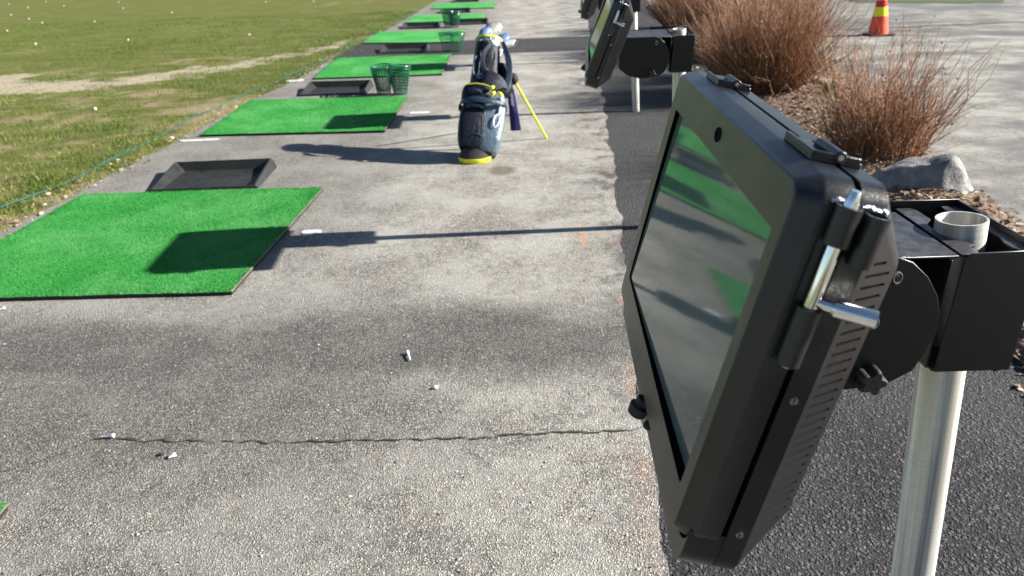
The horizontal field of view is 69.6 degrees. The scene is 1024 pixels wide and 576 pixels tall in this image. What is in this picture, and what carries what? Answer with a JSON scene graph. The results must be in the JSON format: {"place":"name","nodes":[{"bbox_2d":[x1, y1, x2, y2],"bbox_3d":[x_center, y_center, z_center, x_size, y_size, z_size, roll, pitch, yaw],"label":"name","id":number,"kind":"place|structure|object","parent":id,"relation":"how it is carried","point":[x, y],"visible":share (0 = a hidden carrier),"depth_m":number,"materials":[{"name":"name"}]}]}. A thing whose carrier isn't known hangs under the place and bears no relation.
{"place":"outdoors","nodes":[
{"label":"outdoors","id":0,"kind":"place"},
{"bbox_2d":[0,0,436,231],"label":"lawn","id":1,"kind":"structure","parent":0,"point":[36,12],"depth_m":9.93,"materials":[{"name":"plant"}]},
{"bbox_2d":[1,24,400,233],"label":"leaf scraps","id":2,"kind":"object","parent":1,"relation":"on","point":[47,193],"visible":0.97,"depth_m":5.21,"materials":[{"name":"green plant"}]},
{"bbox_2d":[0,4,426,207],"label":"boundary cord","id":3,"kind":"object","parent":1,"relation":"on","point":[171,129],"visible":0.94,"depth_m":6.06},
{"bbox_2d":[0,0,668,575],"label":"path","id":4,"kind":"structure","parent":0,"point":[458,236],"depth_m":2.56,"materials":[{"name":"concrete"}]},
{"bbox_2d":[0,501,8,518],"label":"tee mat","id":5,"kind":"object","parent":4,"relation":"on","point":[4,509],"visible":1,"depth_m":1.98,"materials":[{"name":"plastic"}]},
{"bbox_2d":[1,438,92,471],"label":"crack","id":6,"kind":"object","parent":4,"relation":"on","point":[47,457],"visible":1,"depth_m":2.19,"materials":[{"name":"asphalt"}]},
{"bbox_2d":[100,433,114,437],"bbox_3d":[-1.251,0.457,2.275,0.044,0.014,0.014,-3,25,-3],"label":"golf tee","id":7,"kind":"object","parent":4,"relation":"on","point":[111,435],"visible":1,"depth_m":2.27,"materials":[{"name":"white plastic"}]},
{"bbox_2d":[0,186,323,300],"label":"tee mat","id":8,"kind":"object","parent":4,"relation":"on","point":[209,242],"visible":1,"depth_m":3.74,"materials":[{"name":"plastic"}]},
{"bbox_2d":[179,138,219,140],"bbox_3d":[-2.485,-1.177,5.861,0.336,0.001,0.073,-2,25,0],"label":"paint marking","id":9,"kind":"object","parent":4,"relation":"on","point":[200,139],"visible":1,"depth_m":5.86,"materials":[{"name":"white paint"}]},
{"bbox_2d":[147,158,276,191],"bbox_3d":[-1.951,-0.746,4.822,0.698,0.072,0.478,-3,25,-2],"label":"ball tray","id":10,"kind":"object","parent":4,"relation":"on","point":[217,174],"visible":0.94,"depth_m":4.87,"materials":[{"name":"plastic"}]},
{"bbox_2d":[286,79,303,81],"bbox_3d":[-2.459,-2.357,8.376,0.204,0.001,0.151,-2,25,0],"label":"paint marking","id":11,"kind":"object","parent":4,"relation":"on","point":[296,80],"visible":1,"depth_m":8.38,"materials":[{"name":"white paint"}]},
{"bbox_2d":[201,96,407,136],"bbox_3d":[-1.788,-1.556,6.590,1.575,0.030,1.531,-2,25,0],"label":"tee mat","id":12,"kind":"object","parent":4,"relation":"on","point":[323,115],"visible":1,"depth_m":6.44,"materials":[{"name":"plastic"}]},
{"bbox_2d":[301,230,321,233],"bbox_3d":[-1.053,-0.296,3.880,0.113,0.001,0.062,-2,25,0],"label":"paint marking","id":13,"kind":"object","parent":4,"relation":"on","point":[310,231],"visible":1,"depth_m":3.88,"materials":[{"name":"white paint"}]},
{"bbox_2d":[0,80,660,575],"bbox_3d":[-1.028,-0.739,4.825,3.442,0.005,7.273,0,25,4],"label":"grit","id":14,"kind":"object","parent":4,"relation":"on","point":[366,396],"visible":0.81,"depth_m":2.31,"materials":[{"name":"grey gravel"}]},
{"bbox_2d":[298,80,373,95],"bbox_3d":[-1.830,-2.086,7.674,0.698,0.072,0.478,-1,25,1],"label":"ball tray","id":15,"kind":"object","parent":4,"relation":"on","point":[344,87],"visible":1,"depth_m":7.76,"materials":[{"name":"plastic"}]},
{"bbox_2d":[95,426,642,443],"bbox_3d":[-0.443,0.452,2.242,1.685,0.001,0.053,-1,25,1],"label":"crack","id":16,"kind":"object","parent":4,"relation":"on","point":[165,440],"visible":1,"depth_m":2.23,"materials":[{"name":"asphalt"}]},
{"bbox_2d":[370,68,390,94],"bbox_3d":[-1.300,-2.078,7.410,0.224,0.248,0.224,-1,21,8],"label":"ball basket","id":17,"kind":"object","parent":4,"relation":"on","point":[385,87],"visible":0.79,"depth_m":7.36,"materials":[{"name":"green plastic"}]},
{"bbox_2d":[370,63,391,91],"bbox_3d":[-1.294,-2.100,7.378,0.224,0.248,0.224,-22,35,-29],"label":"ball basket","id":18,"kind":"object","parent":17,"relation":"in","point":[384,70],"visible":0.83,"depth_m":7.34,"materials":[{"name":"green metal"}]},
{"bbox_2d":[314,54,451,79],"bbox_3d":[-1.568,-2.763,9.150,1.549,0.030,1.659,-2,25,0],"label":"tee mat","id":19,"kind":"object","parent":4,"relation":"on","point":[359,67],"visible":0.89,"depth_m":9.08,"materials":[{"name":"plastic"}]},
{"bbox_2d":[388,67,408,94],"bbox_3d":[-1.125,-2.066,7.372,0.224,0.248,0.224,9,24,26],"label":"ball basket","id":20,"kind":"object","parent":4,"relation":"on","point":[402,69],"visible":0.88,"depth_m":7.33,"materials":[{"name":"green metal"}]},
{"bbox_2d":[388,64,410,90],"bbox_3d":[-1.115,-2.096,7.356,0.224,0.248,0.224,-5,23,-13],"label":"ball basket","id":21,"kind":"object","parent":20,"relation":"on","point":[406,81],"visible":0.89,"depth_m":7.32,"materials":[{"name":"green plastic"}]},
{"bbox_2d":[377,43,429,53],"bbox_3d":[-1.533,-3.407,10.473,0.698,0.072,0.478,-2,25,0],"label":"ball tray","id":22,"kind":"object","parent":4,"relation":"on","point":[405,48],"visible":1,"depth_m":10.60,"materials":[{"name":"plastic"}]},
{"bbox_2d":[363,30,466,43],"bbox_3d":[-1.531,-4.074,11.955,1.570,0.022,1.846,-2,25,0],"label":"tee mat","id":23,"kind":"object","parent":4,"relation":"on","point":[399,37],"visible":0.84,"depth_m":11.79,"materials":[{"name":"plastic"}]},
{"bbox_2d":[410,111,429,113],"bbox_3d":[-0.821,-1.562,6.564,0.186,0.001,0.095,-2,25,0],"label":"paint marking","id":24,"kind":"object","parent":4,"relation":"on","point":[422,112],"visible":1,"depth_m":6.56,"materials":[{"name":"white paint"}]},
{"bbox_2d":[401,21,440,28],"bbox_3d":[-1.659,-4.782,13.416,0.698,0.072,0.478,-2,25,0],"label":"ball tray","id":25,"kind":"object","parent":4,"relation":"on","point":[417,25],"visible":1,"depth_m":13.58,"materials":[{"name":"plastic"}]},
{"bbox_2d":[404,13,485,22],"bbox_3d":[-1.304,-5.441,14.857,1.554,0.023,1.700,-2,25,0],"label":"tee mat","id":26,"kind":"object","parent":4,"relation":"on","point":[426,18],"visible":0.71,"depth_m":14.84,"materials":[{"name":"plastic"}]},
{"bbox_2d":[438,31,452,50],"bbox_3d":[-0.910,-3.440,10.290,0.224,0.248,0.224,-3,21,4],"label":"ball basket","id":27,"kind":"object","parent":4,"relation":"on","point":[443,35],"visible":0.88,"depth_m":10.26,"materials":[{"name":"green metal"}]},
{"bbox_2d":[441,12,451,26],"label":"ball basket","id":28,"kind":"object","parent":4,"relation":"on","point":[446,19],"visible":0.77,"depth_m":13.25,"materials":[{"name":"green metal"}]},
{"bbox_2d":[442,10,453,23],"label":"ball basket","id":29,"kind":"object","parent":28,"relation":"on","point":[445,12],"visible":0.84,"depth_m":13.20,"materials":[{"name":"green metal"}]},
{"bbox_2d":[438,7,470,13],"bbox_3d":[-1.252,-6.090,16.178,0.698,0.072,0.478,-2,25,0],"label":"ball tray","id":30,"kind":"object","parent":4,"relation":"on","point":[465,10],"visible":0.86,"depth_m":16.35,"materials":[{"name":"plastic"}]},
{"bbox_2d":[449,12,460,27],"bbox_3d":[-1.023,-4.797,13.192,0.224,0.248,0.224,-6,28,-13],"label":"ball basket","id":31,"kind":"object","parent":4,"relation":"on","point":[455,25],"visible":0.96,"depth_m":13.16,"materials":[{"name":"green plastic"}]},
{"bbox_2d":[449,10,460,24],"bbox_3d":[-1.021,-4.827,13.177,0.224,0.248,0.224,0,28,-1],"label":"ball basket","id":32,"kind":"object","parent":31,"relation":"on","point":[456,15],"visible":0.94,"depth_m":13.13,"materials":[{"name":"green plastic"}]},
{"bbox_2d":[449,32,464,51],"bbox_3d":[-0.760,-3.406,10.207,0.224,0.248,0.224,25,34,39],"label":"ball basket","id":33,"kind":"object","parent":4,"relation":"on","point":[454,34],"visible":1,"depth_m":10.17,"materials":[{"name":"green plastic"}]},
{"bbox_2d":[431,2,495,8],"bbox_3d":[-1.138,-6.778,17.698,1.498,0.022,1.963,-2,25,0],"label":"tee mat","id":34,"kind":"object","parent":4,"relation":"on","point":[479,5],"visible":0.98,"depth_m":17.61,"materials":[{"name":"plastic"}]},
{"bbox_2d":[452,0,478,2],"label":"ball tray","id":35,"kind":"object","parent":4,"relation":"on","point":[465,1],"visible":1,"depth_m":19.06,"materials":[{"name":"plastic"}]},
{"bbox_2d":[453,18,488,24],"bbox_3d":[-0.785,-4.981,13.778,0.698,0.072,0.478,-2,25,0],"label":"ball tray","id":36,"kind":"object","parent":4,"relation":"on","point":[472,21],"visible":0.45,"depth_m":13.95,"materials":[{"name":"plastic"}]},
{"bbox_2d":[457,34,547,163],"bbox_3d":[-0.046,-1.401,5.283,0.496,0.800,1.126,6,26,16],"label":"golf bag","id":37,"kind":"object","parent":4,"relation":"on","point":[487,90],"visible":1,"depth_m":5.00,"materials":[{"name":"grey fabric"}]},
{"bbox_2d":[478,26,491,34],"bbox_3d":[-0.226,-1.587,5.186,0.091,0.456,0.353,8,27,19],"label":"golf club","id":38,"kind":"object","parent":37,"relation":"in","point":[486,30],"visible":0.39,"depth_m":5.18,"materials":[{"name":"metal"}]},
{"bbox_2d":[485,20,502,35],"bbox_3d":[-0.198,-1.620,5.229,0.122,0.495,0.440,11,28,26],"label":"golf club","id":39,"kind":"object","parent":37,"relation":"in","point":[495,26],"visible":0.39,"depth_m":5.22,"materials":[{"name":"metal"}]},
{"bbox_2d":[498,32,509,53],"bbox_3d":[-0.130,-1.569,5.223,0.095,0.425,0.383,13,29,29],"label":"golf club","id":40,"kind":"object","parent":37,"relation":"in","point":[505,37],"visible":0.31,"depth_m":5.23,"materials":[{"name":"metal"}]},
{"bbox_2d":[500,40,515,50],"bbox_3d":[-0.114,-1.540,5.178,0.071,0.361,0.352,21,34,40],"label":"golf club","id":41,"kind":"object","parent":37,"relation":"in","point":[510,43],"visible":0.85,"depth_m":5.19,"materials":[{"name":"metal"}]},
{"bbox_2d":[508,89,520,130],"bbox_3d":[0.015,-1.297,5.240,0.092,0.353,0.048,-2,25,0],"label":"towel","id":42,"kind":"object","parent":37,"relation":"hanging from","point":[514,118],"visible":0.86,"depth_m":5.25,"materials":[{"name":"fabric"}]},
{"bbox_2d":[580,0,589,13],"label":"front door","id":43,"kind":"structure","parent":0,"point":[583,8],"depth_m":5.65,"materials":[{"name":"black plastic"}]},
{"bbox_2d":[588,0,1023,575],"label":"asphalt strip","id":44,"kind":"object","parent":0,"point":[840,518],"visible":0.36,"depth_m":2.03,"materials":[{"name":"grey asphalt"}]},
{"bbox_2d":[578,0,640,111],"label":"screen station","id":45,"kind":"object","parent":44,"relation":"on","point":[586,10],"visible":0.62,"depth_m":5.93,"materials":[{"name":"metal"}]},
{"bbox_2d":[581,0,694,102],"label":"screen station","id":46,"kind":"object","parent":44,"relation":"on","point":[614,40],"visible":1,"depth_m":3.31,"materials":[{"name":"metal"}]},
{"bbox_2d":[585,0,624,78],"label":"front door","id":47,"kind":"structure","parent":46,"relation":"in","point":[591,67],"depth_m":3.04,"materials":[{"name":"black plastic"}]},
{"bbox_2d":[621,71,1023,575],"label":"screen station","id":48,"kind":"object","parent":44,"relation":"on","point":[786,281],"visible":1,"depth_m":0.70,"materials":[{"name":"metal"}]},
{"bbox_2d":[621,71,854,539],"bbox_3d":[0.206,-0.030,0.830,0.111,0.348,0.541,0,25,3],"label":"front door","id":49,"kind":"structure","parent":48,"relation":"in","point":[793,192],"depth_m":0.62,"materials":[{"name":"black plastic"}]},
{"bbox_2d":[648,0,1023,226],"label":"parking lot","id":50,"kind":"structure","parent":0,"point":[994,166],"depth_m":7.97,"materials":[{"name":"grey asphalt"}]},
{"bbox_2d":[647,4,1023,390],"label":"planting bed","id":51,"kind":"object","parent":50,"relation":"on","point":[776,98],"visible":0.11,"depth_m":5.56,"materials":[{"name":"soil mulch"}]},
{"bbox_2d":[640,0,698,25],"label":"shrub","id":52,"kind":"object","parent":51,"relation":"on","point":[658,10],"visible":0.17,"depth_m":11.75,"materials":[{"name":"brown plant"}]},
{"bbox_2d":[641,0,738,50],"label":"shrub","id":53,"kind":"object","parent":51,"relation":"on","point":[679,20],"visible":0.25,"depth_m":9.21,"materials":[{"name":"brown plant"}]},
{"bbox_2d":[675,0,773,75],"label":"shrub","id":54,"kind":"object","parent":51,"relation":"on","point":[705,48],"visible":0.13,"depth_m":7.57,"materials":[{"name":"brown plant"}]},
{"bbox_2d":[686,0,847,51],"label":"shrub","id":55,"kind":"object","parent":51,"relation":"on","point":[772,3],"visible":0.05,"depth_m":8.53,"materials":[{"name":"brown plant"}]},
{"bbox_2d":[658,0,896,102],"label":"shrub","id":56,"kind":"object","parent":51,"relation":"on","point":[754,61],"visible":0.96,"depth_m":6.44,"materials":[{"name":"brown plant"}]},
{"bbox_2d":[821,80,837,94],"bbox_3d":[2.755,-1.738,6.396,0.161,0.132,0.225,5,26,14],"label":"sprouting plant","id":57,"kind":"object","parent":51,"relation":"on","point":[825,88],"visible":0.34,"depth_m":6.38,"materials":[{"name":"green plant"}]},
{"bbox_2d":[776,10,1010,163],"bbox_3d":[2.294,-1.281,4.567,1.374,0.882,1.269,8,27,20],"label":"shrub","id":58,"kind":"object","parent":51,"relation":"on","point":[851,136],"visible":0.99,"depth_m":4.50,"materials":[{"name":"brown plant"}]},
{"bbox_2d":[872,154,975,194],"bbox_3d":[2.324,-0.465,4.122,0.623,0.590,0.492,-2,25,0],"label":"boulder","id":59,"kind":"object","parent":51,"relation":"on","point":[947,172],"visible":0.37,"depth_m":3.97,"materials":[{"name":"grey stone"}]},
{"bbox_2d":[860,0,895,36],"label":"traffic cone","id":60,"kind":"object","parent":50,"relation":"on","point":[880,9],"visible":0.94,"depth_m":10.45,"materials":[{"name":"orange plastic"}]},
{"bbox_2d":[850,0,1003,2],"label":"verge","id":61,"kind":"structure","parent":50,"relation":"on","point":[954,1],"depth_m":15.18,"materials":[{"name":"green plant"}]}
]}

